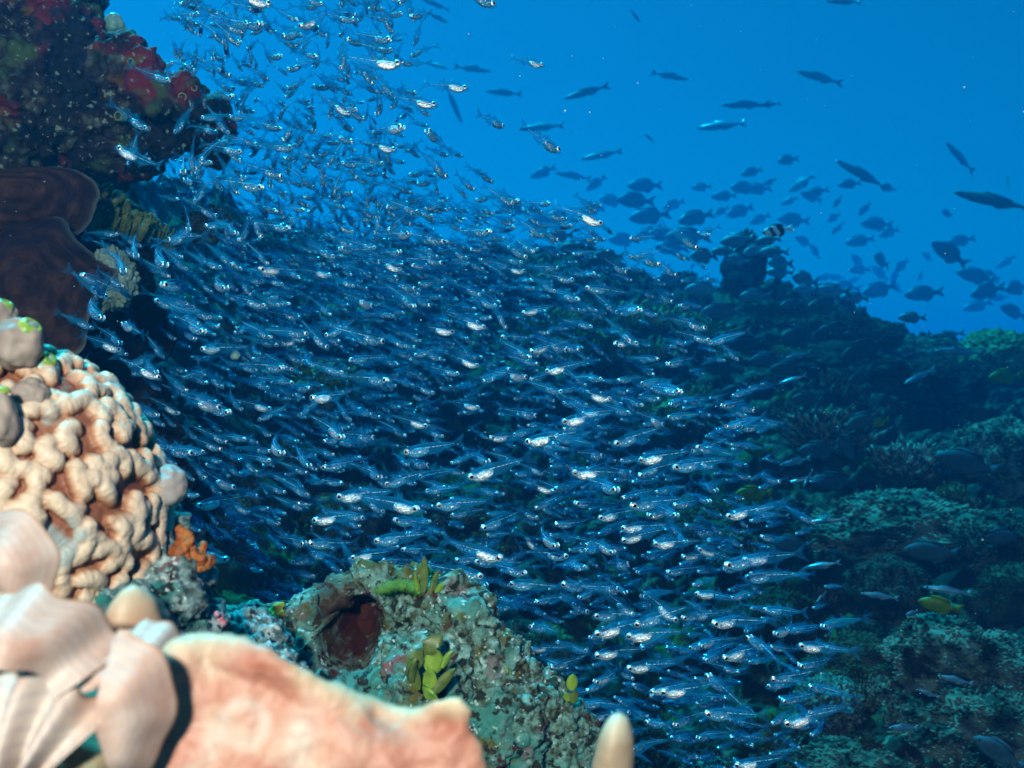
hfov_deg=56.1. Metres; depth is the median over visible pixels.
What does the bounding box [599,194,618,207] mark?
damselfish
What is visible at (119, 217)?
finger coral
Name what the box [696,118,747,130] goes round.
fusilier
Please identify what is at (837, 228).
damselfish
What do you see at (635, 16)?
fusilier
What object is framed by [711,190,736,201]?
damselfish
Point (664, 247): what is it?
damselfish
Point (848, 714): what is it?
lump coral
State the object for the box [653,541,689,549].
glassfish
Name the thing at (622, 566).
glassfish
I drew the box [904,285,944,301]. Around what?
damselfish
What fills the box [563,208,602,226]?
glassfish
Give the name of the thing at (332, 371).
glassfish
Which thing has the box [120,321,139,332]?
glassfish
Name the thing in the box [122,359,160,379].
glassfish
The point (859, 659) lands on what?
mound coral
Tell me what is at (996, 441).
mound coral
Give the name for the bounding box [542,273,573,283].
glassfish
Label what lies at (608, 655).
glassfish
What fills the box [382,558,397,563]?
glassfish
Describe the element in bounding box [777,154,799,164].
damselfish
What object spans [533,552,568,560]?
glassfish
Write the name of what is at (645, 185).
damselfish
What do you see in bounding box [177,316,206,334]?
glassfish
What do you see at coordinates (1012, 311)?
damselfish
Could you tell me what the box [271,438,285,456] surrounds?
glassfish
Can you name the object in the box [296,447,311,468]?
glassfish
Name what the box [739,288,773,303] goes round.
damselfish
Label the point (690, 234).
damselfish
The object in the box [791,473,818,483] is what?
fusilier
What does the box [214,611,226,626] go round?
pink sponge
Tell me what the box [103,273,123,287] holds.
glassfish
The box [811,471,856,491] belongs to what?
damselfish
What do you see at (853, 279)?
damselfish
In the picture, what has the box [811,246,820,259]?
damselfish
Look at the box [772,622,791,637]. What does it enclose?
glassfish
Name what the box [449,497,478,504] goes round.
glassfish
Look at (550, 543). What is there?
glassfish
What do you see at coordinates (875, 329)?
mound coral
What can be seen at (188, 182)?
glassfish
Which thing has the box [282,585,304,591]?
glassfish
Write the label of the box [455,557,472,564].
glassfish
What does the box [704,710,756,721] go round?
glassfish
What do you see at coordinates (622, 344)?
glassfish
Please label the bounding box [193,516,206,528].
glassfish
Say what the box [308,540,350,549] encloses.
glassfish
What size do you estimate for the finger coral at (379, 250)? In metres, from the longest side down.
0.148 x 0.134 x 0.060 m
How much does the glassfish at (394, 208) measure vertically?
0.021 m
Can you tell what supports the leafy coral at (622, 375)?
on the reef slope
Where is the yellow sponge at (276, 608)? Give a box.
[269,602,285,618]
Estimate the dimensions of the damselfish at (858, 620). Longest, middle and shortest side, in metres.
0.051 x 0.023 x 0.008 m
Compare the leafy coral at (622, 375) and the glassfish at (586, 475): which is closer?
the glassfish at (586, 475)
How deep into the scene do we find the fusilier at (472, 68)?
13.92 m
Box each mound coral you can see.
[180,201,235,245]
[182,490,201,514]
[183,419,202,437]
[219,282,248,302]
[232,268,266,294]
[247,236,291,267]
[271,433,328,475]
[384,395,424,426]
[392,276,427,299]
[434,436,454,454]
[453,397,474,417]
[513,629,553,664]
[552,453,600,485]
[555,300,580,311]
[572,364,589,381]
[586,286,622,305]
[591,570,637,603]
[609,417,633,439]
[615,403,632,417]
[625,423,664,455]
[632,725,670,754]
[651,497,797,570]
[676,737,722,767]
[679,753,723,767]
[697,528,760,573]
[700,299,810,325]
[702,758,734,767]
[705,583,826,665]
[719,271,755,294]
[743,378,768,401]
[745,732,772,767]
[763,313,907,350]
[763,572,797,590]
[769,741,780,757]
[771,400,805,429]
[780,735,927,767]
[795,487,988,571]
[802,630,901,693]
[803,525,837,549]
[835,618,877,635]
[842,553,933,621]
[858,673,898,711]
[877,612,1023,692]
[884,676,1023,767]
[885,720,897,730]
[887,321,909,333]
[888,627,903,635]
[896,334,960,361]
[922,507,1023,573]
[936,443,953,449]
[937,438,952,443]
[946,562,1023,628]
[950,414,1023,501]
[1012,633,1023,644]
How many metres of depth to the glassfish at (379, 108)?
1.09 m
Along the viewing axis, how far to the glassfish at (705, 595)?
0.92 m
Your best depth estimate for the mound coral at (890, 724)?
1.82 m
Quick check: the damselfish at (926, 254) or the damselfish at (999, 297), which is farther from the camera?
the damselfish at (999, 297)
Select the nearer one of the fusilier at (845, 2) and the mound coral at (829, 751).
the mound coral at (829, 751)
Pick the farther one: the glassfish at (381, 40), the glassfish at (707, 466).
the glassfish at (707, 466)
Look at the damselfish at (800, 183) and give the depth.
18.64 m
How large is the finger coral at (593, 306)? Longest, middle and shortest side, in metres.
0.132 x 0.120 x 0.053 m
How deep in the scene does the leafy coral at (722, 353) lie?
4.25 m
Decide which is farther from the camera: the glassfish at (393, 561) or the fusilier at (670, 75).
the fusilier at (670, 75)
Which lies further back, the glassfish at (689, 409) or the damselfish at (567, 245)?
the damselfish at (567, 245)
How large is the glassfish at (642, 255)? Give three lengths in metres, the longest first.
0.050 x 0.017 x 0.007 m
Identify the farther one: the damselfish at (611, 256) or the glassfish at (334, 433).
the damselfish at (611, 256)
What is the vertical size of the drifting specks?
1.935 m
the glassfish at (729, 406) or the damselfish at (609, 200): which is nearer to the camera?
the glassfish at (729, 406)
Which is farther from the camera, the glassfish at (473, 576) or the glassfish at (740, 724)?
the glassfish at (740, 724)
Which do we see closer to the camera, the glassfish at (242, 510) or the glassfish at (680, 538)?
the glassfish at (680, 538)
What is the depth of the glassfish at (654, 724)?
0.95 m
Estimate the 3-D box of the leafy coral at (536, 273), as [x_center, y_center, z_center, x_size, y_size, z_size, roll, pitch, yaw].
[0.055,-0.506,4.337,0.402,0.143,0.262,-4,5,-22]
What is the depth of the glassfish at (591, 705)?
0.95 m
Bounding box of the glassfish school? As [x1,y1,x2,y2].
[64,0,850,767]
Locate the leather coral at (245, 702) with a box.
[152,632,487,767]
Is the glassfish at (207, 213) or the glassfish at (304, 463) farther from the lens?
the glassfish at (207, 213)
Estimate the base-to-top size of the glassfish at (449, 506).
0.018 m
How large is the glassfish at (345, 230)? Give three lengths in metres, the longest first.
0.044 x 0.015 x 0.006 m
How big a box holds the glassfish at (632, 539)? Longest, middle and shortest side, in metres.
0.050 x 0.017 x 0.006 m
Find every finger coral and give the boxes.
[87,193,156,243]
[96,179,117,198]
[97,584,162,688]
[142,215,175,252]
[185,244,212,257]
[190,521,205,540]
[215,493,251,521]
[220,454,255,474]
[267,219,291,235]
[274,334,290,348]
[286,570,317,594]
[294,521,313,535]
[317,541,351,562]
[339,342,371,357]
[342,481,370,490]
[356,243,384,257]
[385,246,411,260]
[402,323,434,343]
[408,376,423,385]
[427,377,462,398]
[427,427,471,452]
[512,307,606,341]
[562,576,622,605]
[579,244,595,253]
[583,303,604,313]
[592,713,634,767]
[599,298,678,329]
[609,442,644,465]
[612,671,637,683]
[636,335,679,359]
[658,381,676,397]
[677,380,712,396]
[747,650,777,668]
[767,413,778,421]
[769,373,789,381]
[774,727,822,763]
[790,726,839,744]
[793,549,832,578]
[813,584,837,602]
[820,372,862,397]
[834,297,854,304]
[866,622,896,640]
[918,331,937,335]
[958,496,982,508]
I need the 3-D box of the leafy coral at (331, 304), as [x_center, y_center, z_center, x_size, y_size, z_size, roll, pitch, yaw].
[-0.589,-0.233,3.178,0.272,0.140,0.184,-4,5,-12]
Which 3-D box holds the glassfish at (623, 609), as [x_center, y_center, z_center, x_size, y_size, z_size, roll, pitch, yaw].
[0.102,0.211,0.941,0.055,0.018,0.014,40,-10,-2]
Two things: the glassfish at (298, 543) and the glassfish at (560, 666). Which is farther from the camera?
the glassfish at (560, 666)
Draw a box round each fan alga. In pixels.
[0,509,60,592]
[0,582,115,697]
[0,670,96,767]
[79,618,181,692]
[95,629,177,767]
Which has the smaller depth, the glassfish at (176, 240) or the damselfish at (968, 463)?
the glassfish at (176, 240)
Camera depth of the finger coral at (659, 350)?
4.12 m
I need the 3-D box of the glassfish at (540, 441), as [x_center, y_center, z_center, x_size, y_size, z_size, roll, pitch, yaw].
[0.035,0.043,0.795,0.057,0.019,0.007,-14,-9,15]
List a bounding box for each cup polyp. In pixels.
[114,111,126,121]
[127,58,136,65]
[178,92,186,99]
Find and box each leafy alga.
[406,633,454,701]
[414,555,445,593]
[563,674,578,703]
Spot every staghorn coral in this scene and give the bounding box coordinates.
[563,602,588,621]
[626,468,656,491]
[670,311,747,336]
[764,403,892,454]
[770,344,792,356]
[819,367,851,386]
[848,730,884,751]
[861,432,956,479]
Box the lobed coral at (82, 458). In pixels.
[0,344,174,602]
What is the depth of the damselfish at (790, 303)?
4.60 m
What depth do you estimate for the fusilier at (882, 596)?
2.11 m
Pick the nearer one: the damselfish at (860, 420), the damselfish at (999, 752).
the damselfish at (999, 752)
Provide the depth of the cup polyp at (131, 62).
1.18 m
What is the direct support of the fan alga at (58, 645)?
on the crusted rock at (87, 752)
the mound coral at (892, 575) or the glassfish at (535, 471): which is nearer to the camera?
the glassfish at (535, 471)
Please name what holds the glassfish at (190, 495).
on the glassfish school
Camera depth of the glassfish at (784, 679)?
0.83 m
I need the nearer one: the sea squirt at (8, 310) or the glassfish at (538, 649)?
the sea squirt at (8, 310)
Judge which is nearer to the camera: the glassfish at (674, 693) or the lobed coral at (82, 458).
the lobed coral at (82, 458)
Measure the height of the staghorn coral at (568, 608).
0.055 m
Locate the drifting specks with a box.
[4,19,1023,765]
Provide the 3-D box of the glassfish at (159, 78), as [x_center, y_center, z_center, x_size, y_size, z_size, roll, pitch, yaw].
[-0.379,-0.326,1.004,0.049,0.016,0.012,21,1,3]
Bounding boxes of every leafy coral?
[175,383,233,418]
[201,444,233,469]
[278,358,366,390]
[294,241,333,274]
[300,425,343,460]
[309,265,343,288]
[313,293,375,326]
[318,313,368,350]
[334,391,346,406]
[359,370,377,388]
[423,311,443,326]
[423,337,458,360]
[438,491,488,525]
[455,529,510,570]
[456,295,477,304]
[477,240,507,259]
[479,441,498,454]
[492,256,565,286]
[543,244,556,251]
[545,351,579,367]
[554,269,585,291]
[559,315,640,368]
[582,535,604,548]
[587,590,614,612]
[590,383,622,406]
[612,369,640,384]
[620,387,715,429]
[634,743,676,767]
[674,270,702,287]
[697,414,734,441]
[704,345,745,362]
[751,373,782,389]
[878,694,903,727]
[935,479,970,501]
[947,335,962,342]
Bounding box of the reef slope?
[131,170,1023,767]
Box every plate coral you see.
[0,166,99,235]
[0,216,117,354]
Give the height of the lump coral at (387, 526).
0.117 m
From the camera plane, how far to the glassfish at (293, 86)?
1.15 m
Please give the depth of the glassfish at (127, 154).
0.92 m
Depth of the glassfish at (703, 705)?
1.13 m
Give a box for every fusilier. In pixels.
[423,0,449,12]
[426,61,447,68]
[428,11,447,22]
[443,83,461,123]
[453,63,490,72]
[485,88,522,97]
[519,121,564,130]
[555,171,591,182]
[564,81,610,98]
[580,147,622,160]
[629,9,639,21]
[649,69,688,80]
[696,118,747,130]
[721,100,769,108]
[754,511,790,518]
[756,101,781,106]
[777,373,806,384]
[780,454,811,465]
[785,349,810,359]
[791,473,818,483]
[797,70,843,87]
[802,559,842,569]
[803,468,812,486]
[814,516,847,523]
[825,0,860,4]
[835,160,890,192]
[860,592,898,600]
[889,723,919,732]
[904,365,935,383]
[906,609,917,615]
[916,689,939,698]
[923,585,973,597]
[931,329,964,337]
[935,346,985,357]
[938,675,974,686]
[945,142,975,175]
[953,191,1023,209]
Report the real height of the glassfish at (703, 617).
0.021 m
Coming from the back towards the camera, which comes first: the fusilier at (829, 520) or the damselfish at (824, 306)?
the damselfish at (824, 306)
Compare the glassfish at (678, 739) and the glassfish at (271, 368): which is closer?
the glassfish at (271, 368)
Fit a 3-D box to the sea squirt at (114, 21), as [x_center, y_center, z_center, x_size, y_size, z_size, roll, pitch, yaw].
[-0.513,-0.465,1.240,0.028,0.028,0.030,0,0,0]
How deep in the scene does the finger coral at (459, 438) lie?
3.05 m
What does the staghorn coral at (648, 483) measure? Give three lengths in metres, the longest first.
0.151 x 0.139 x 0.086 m
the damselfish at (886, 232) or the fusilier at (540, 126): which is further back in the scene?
the damselfish at (886, 232)
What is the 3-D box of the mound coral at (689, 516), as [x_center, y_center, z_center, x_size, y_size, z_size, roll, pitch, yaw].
[0.593,0.438,2.723,0.427,0.232,0.299,-7,12,12]
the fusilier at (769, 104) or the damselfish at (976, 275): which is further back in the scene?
the fusilier at (769, 104)
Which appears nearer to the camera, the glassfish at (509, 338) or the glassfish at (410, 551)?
the glassfish at (410, 551)
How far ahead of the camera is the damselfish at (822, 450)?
2.86 m
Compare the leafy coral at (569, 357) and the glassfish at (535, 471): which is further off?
the leafy coral at (569, 357)
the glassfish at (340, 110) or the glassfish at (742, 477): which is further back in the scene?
the glassfish at (742, 477)
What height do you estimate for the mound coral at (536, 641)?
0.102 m
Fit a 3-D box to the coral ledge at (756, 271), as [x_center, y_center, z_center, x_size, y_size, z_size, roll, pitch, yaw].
[1.360,-0.643,5.656,0.265,0.583,0.241,8,-7,28]
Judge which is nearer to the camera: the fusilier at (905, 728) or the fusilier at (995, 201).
the fusilier at (905, 728)
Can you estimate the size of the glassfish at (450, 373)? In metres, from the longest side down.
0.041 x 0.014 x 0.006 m
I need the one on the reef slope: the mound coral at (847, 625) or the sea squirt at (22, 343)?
the mound coral at (847, 625)
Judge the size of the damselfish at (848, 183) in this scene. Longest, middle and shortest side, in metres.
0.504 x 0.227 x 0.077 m
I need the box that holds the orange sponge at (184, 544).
[168,525,215,572]
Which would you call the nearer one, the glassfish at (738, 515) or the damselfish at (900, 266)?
the glassfish at (738, 515)
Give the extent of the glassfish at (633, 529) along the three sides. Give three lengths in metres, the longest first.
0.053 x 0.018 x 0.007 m
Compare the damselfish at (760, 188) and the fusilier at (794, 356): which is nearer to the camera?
the fusilier at (794, 356)
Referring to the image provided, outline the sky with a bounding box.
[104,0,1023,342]
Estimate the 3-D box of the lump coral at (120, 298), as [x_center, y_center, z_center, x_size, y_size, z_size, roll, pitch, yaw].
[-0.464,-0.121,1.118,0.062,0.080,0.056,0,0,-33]
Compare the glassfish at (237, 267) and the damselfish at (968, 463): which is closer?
the glassfish at (237, 267)
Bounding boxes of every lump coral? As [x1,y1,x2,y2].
[93,244,140,313]
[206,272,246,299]
[278,380,341,427]
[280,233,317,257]
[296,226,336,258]
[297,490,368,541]
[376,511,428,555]
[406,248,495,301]
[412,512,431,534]
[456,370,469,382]
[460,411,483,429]
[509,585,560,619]
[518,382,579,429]
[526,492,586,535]
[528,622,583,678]
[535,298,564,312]
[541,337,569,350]
[792,672,866,732]
[958,327,1023,387]
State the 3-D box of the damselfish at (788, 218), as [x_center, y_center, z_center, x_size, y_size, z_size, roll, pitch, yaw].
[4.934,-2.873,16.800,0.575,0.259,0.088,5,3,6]
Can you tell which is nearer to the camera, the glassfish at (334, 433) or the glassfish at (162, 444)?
the glassfish at (334, 433)
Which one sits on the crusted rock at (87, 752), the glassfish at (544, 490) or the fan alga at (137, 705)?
the fan alga at (137, 705)
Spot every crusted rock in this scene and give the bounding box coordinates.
[0,670,106,767]
[94,504,309,669]
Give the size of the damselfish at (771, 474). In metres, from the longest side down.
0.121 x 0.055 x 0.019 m
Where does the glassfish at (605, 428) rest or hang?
on the glassfish school
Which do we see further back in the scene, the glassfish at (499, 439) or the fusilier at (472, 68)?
the fusilier at (472, 68)
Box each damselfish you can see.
[501,200,534,214]
[524,214,559,229]
[530,163,556,178]
[547,229,574,241]
[555,237,586,255]
[579,203,605,215]
[586,174,607,190]
[592,248,623,262]
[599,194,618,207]
[608,232,640,246]
[617,191,655,209]
[627,177,662,192]
[628,206,671,224]
[634,223,660,239]
[646,227,670,240]
[653,273,683,286]
[654,240,689,255]
[662,198,685,210]
[665,226,711,244]
[678,207,714,225]
[684,280,724,297]
[690,247,717,263]
[691,182,711,191]
[700,301,742,321]
[700,358,743,377]
[701,403,739,420]
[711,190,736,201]
[711,245,737,255]
[714,205,729,215]
[720,232,755,246]
[720,381,768,401]
[720,423,753,440]
[722,334,765,353]
[723,253,752,265]
[726,202,755,217]
[730,181,757,194]
[734,485,773,501]
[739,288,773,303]
[741,166,763,176]
[743,243,766,255]
[745,408,776,423]
[745,441,772,456]
[748,351,787,367]
[749,182,772,194]
[750,212,770,224]
[752,470,793,489]
[755,235,781,245]
[758,245,789,257]
[762,176,777,184]
[762,224,793,236]
[767,267,794,277]
[768,255,793,270]
[769,360,808,375]
[771,534,814,553]
[774,503,810,520]
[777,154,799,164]
[777,212,810,226]
[780,298,804,308]
[781,195,799,204]
[781,325,818,349]
[789,171,815,191]
[792,270,819,288]
[792,391,824,408]
[793,283,818,295]
[795,236,814,249]
[798,440,842,459]
[800,190,822,203]
[808,186,828,196]
[808,297,839,316]
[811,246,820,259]
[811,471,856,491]
[813,282,851,299]
[814,272,834,280]
[817,321,855,337]
[827,212,840,221]
[829,274,844,280]
[831,220,844,233]
[833,195,842,207]
[834,280,862,292]
[838,179,861,188]
[840,332,890,361]
[841,291,868,303]
[845,234,875,246]
[845,407,884,429]
[848,276,860,282]
[849,264,871,274]
[849,364,876,382]
[851,254,865,267]
[852,611,868,627]
[858,201,872,215]
[860,216,893,230]
[861,280,898,297]
[871,416,890,426]
[872,266,889,283]
[874,252,889,270]
[878,227,899,237]
[880,185,896,191]
[891,271,898,282]
[894,283,902,294]
[895,257,909,271]
[898,311,925,323]
[903,539,961,563]
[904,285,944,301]
[917,595,964,615]
[918,270,922,280]
[922,250,933,262]
[931,241,971,270]
[934,447,1005,481]
[942,209,952,218]
[948,234,976,245]
[956,266,997,284]
[963,299,992,311]
[970,281,1006,299]
[973,736,1023,767]
[978,528,1015,546]
[984,270,1000,284]
[988,368,1022,384]
[992,294,1007,300]
[996,253,1017,267]
[1000,303,1023,319]
[1005,280,1023,295]
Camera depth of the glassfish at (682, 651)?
1.07 m
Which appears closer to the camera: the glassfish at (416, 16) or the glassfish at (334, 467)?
the glassfish at (334, 467)
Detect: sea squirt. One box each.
[0,298,18,321]
[0,317,44,371]
[0,384,20,447]
[10,377,50,402]
[37,351,59,375]
[104,12,125,31]
[157,464,187,507]
[230,350,240,359]
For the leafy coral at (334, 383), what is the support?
on the reef slope
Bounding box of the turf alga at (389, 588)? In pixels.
[372,578,424,596]
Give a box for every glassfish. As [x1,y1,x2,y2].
[79,273,117,289]
[86,336,123,352]
[88,304,105,320]
[99,328,122,345]
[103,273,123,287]
[109,252,127,274]
[116,145,153,163]
[117,108,148,130]
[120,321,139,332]
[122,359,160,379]
[131,236,139,258]
[137,68,170,82]
[151,398,179,414]
[154,298,193,312]
[155,250,168,268]
[156,438,171,450]
[159,282,186,291]
[162,448,193,457]
[163,292,194,309]
[165,227,191,240]
[167,236,193,245]
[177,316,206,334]
[179,10,198,27]
[179,157,186,175]
[181,156,212,165]
[182,178,211,186]
[182,370,203,379]
[182,394,221,412]
[185,199,218,218]
[186,493,199,497]
[191,437,222,451]
[193,402,231,416]
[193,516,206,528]
[194,126,217,134]
[196,495,247,510]
[198,428,227,443]
[200,346,234,354]
[202,469,235,490]
[206,144,242,155]
[206,550,229,563]
[208,16,244,34]
[210,527,225,540]
[212,15,250,29]
[214,277,229,291]
[221,521,249,531]
[222,94,234,99]
[223,180,264,192]
[223,501,251,514]
[224,255,242,270]
[224,452,242,461]
[230,135,257,146]
[230,175,246,187]
[231,21,263,30]
[234,296,266,308]
[234,515,263,524]
[238,400,271,411]
[241,551,275,567]
[242,564,262,573]
[247,164,282,178]
[247,364,284,372]
[248,0,270,8]
[253,119,277,129]
[253,222,290,231]
[256,515,280,526]
[258,266,288,275]
[266,294,286,299]
[268,54,282,60]
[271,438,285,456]
[273,312,300,320]
[281,537,307,547]
[282,206,305,212]
[282,332,309,346]
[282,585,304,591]
[286,77,307,89]
[295,51,317,58]
[295,152,314,158]
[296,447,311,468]
[296,499,326,506]
[298,16,322,29]
[300,269,331,278]
[308,362,343,375]
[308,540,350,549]
[309,0,323,6]
[310,393,343,403]
[312,514,354,525]
[313,417,345,439]
[316,133,332,138]
[316,163,326,187]
[320,95,350,115]
[321,458,364,471]
[322,12,355,23]
[323,439,341,444]
[324,320,353,337]
[330,103,357,112]
[331,222,353,233]
[336,491,388,502]
[337,328,384,345]
[338,191,352,197]
[338,246,370,255]
[343,433,374,442]
[346,294,372,309]
[346,376,388,385]
[348,357,381,364]
[351,57,400,70]
[351,551,390,559]
[353,464,382,480]
[356,33,391,43]
[365,143,395,152]
[365,497,419,514]
[369,250,401,257]
[369,256,401,272]
[372,130,388,134]
[374,534,421,546]
[375,89,382,115]
[379,124,405,134]
[381,11,393,32]
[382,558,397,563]
[384,471,427,487]
[386,203,414,210]
[392,281,415,292]
[393,231,411,239]
[393,517,428,526]
[395,96,435,108]
[395,416,427,428]
[401,547,437,554]
[404,443,453,457]
[406,525,423,536]
[407,461,428,469]
[408,383,434,394]
[409,13,428,19]
[411,233,444,245]
[411,263,444,270]
[414,347,440,357]
[416,324,453,335]
[418,282,439,287]
[418,470,451,480]
[420,211,433,218]
[422,153,447,178]
[422,259,442,266]
[424,128,446,147]
[431,367,459,376]
[431,565,482,580]
[434,84,466,92]
[436,501,483,511]
[446,353,478,368]
[448,314,485,330]
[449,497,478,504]
[450,401,479,410]
[450,509,481,518]
[452,542,503,562]
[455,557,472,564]
[463,180,475,190]
[464,228,491,236]
[467,460,520,481]
[468,453,490,465]
[470,248,483,252]
[471,300,496,308]
[474,559,519,567]
[475,0,495,7]
[481,513,515,530]
[483,116,504,128]
[489,435,514,442]
[491,563,526,576]
[495,371,527,381]
[496,267,525,274]
[501,335,517,340]
[506,409,536,419]
[509,581,550,590]
[511,507,538,519]
[517,243,538,251]
[518,59,543,67]
[520,480,551,494]
[521,306,550,315]
[522,464,544,475]
[525,432,573,446]
[526,538,546,559]
[529,130,560,152]
[529,341,566,354]
[531,646,563,652]
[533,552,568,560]
[535,596,567,604]
[538,338,567,353]
[541,525,559,548]
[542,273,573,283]
[545,362,582,375]
[547,228,570,235]
[550,655,584,670]
[551,441,585,450]
[552,344,579,352]
[554,520,584,528]
[561,581,600,592]
[562,413,609,426]
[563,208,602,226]
[572,470,624,479]
[573,387,611,402]
[574,501,614,508]
[577,583,598,599]
[578,538,615,554]
[579,452,602,461]
[581,410,611,417]
[585,286,625,294]
[585,702,616,709]
[586,460,609,470]
[588,479,619,494]
[588,635,600,640]
[589,586,618,595]
[593,668,616,684]
[594,613,640,621]
[594,623,633,638]
[594,649,643,660]
[597,425,623,431]
[597,710,623,721]
[598,510,632,521]
[603,590,634,616]
[607,260,627,274]
[611,561,629,571]
[612,582,627,595]
[613,341,641,347]
[613,428,657,447]
[613,468,631,478]
[621,307,642,314]
[621,490,651,500]
[621,525,657,533]
[621,529,661,543]
[626,631,679,642]
[626,663,674,673]
[629,251,657,260]
[629,499,677,511]
[634,607,685,628]
[638,451,686,465]
[638,462,678,478]
[639,413,663,427]
[642,590,677,622]
[645,718,672,730]
[646,508,676,518]
[647,547,676,557]
[649,683,684,695]
[650,694,665,700]
[653,386,682,396]
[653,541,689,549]
[656,505,679,518]
[661,684,709,698]
[666,358,692,367]
[666,567,697,575]
[670,318,706,331]
[670,735,698,742]
[672,459,724,472]
[672,710,713,727]
[674,528,687,543]
[674,646,689,653]
[678,304,697,309]
[680,332,709,342]
[681,554,700,560]
[681,613,714,621]
[682,404,712,411]
[687,459,713,469]
[691,439,724,454]
[695,591,728,598]
[695,702,719,708]
[696,530,708,537]
[696,611,728,621]
[697,547,730,558]
[698,638,736,648]
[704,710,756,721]
[705,673,736,700]
[710,663,739,674]
[711,619,759,628]
[720,400,742,409]
[722,646,769,661]
[723,567,736,573]
[724,555,766,570]
[725,507,769,520]
[726,473,750,479]
[727,718,762,726]
[729,735,766,742]
[734,758,777,767]
[742,554,791,565]
[744,574,792,583]
[745,634,774,657]
[749,572,781,574]
[762,607,796,615]
[770,645,793,651]
[771,671,811,683]
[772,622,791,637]
[774,731,788,737]
[781,692,813,704]
[783,710,833,728]
[787,626,816,634]
[797,658,829,669]
[798,642,847,653]
[808,707,838,716]
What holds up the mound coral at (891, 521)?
on the reef slope
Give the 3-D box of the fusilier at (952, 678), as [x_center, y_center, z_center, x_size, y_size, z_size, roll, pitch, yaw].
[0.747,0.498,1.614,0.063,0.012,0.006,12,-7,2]
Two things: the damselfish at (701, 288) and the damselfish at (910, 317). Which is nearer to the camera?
the damselfish at (910, 317)
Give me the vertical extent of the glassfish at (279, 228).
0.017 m
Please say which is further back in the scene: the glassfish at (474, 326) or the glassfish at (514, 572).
the glassfish at (474, 326)
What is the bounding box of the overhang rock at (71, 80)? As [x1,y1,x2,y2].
[0,0,238,185]
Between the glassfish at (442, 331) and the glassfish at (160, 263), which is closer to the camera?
the glassfish at (160, 263)
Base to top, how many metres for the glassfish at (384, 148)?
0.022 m
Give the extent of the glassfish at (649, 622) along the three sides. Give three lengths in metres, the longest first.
0.058 x 0.019 x 0.014 m
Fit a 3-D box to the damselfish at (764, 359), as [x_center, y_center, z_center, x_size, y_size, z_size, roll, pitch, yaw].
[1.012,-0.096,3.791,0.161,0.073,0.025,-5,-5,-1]
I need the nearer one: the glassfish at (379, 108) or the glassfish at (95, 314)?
the glassfish at (95, 314)
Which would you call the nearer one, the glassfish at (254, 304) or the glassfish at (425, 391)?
the glassfish at (254, 304)
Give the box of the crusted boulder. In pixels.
[226,557,600,767]
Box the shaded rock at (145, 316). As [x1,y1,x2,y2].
[74,178,203,511]
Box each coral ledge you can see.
[719,227,767,285]
[765,339,909,378]
[893,353,991,410]
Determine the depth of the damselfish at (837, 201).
36.61 m
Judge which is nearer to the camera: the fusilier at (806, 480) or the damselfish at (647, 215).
the fusilier at (806, 480)

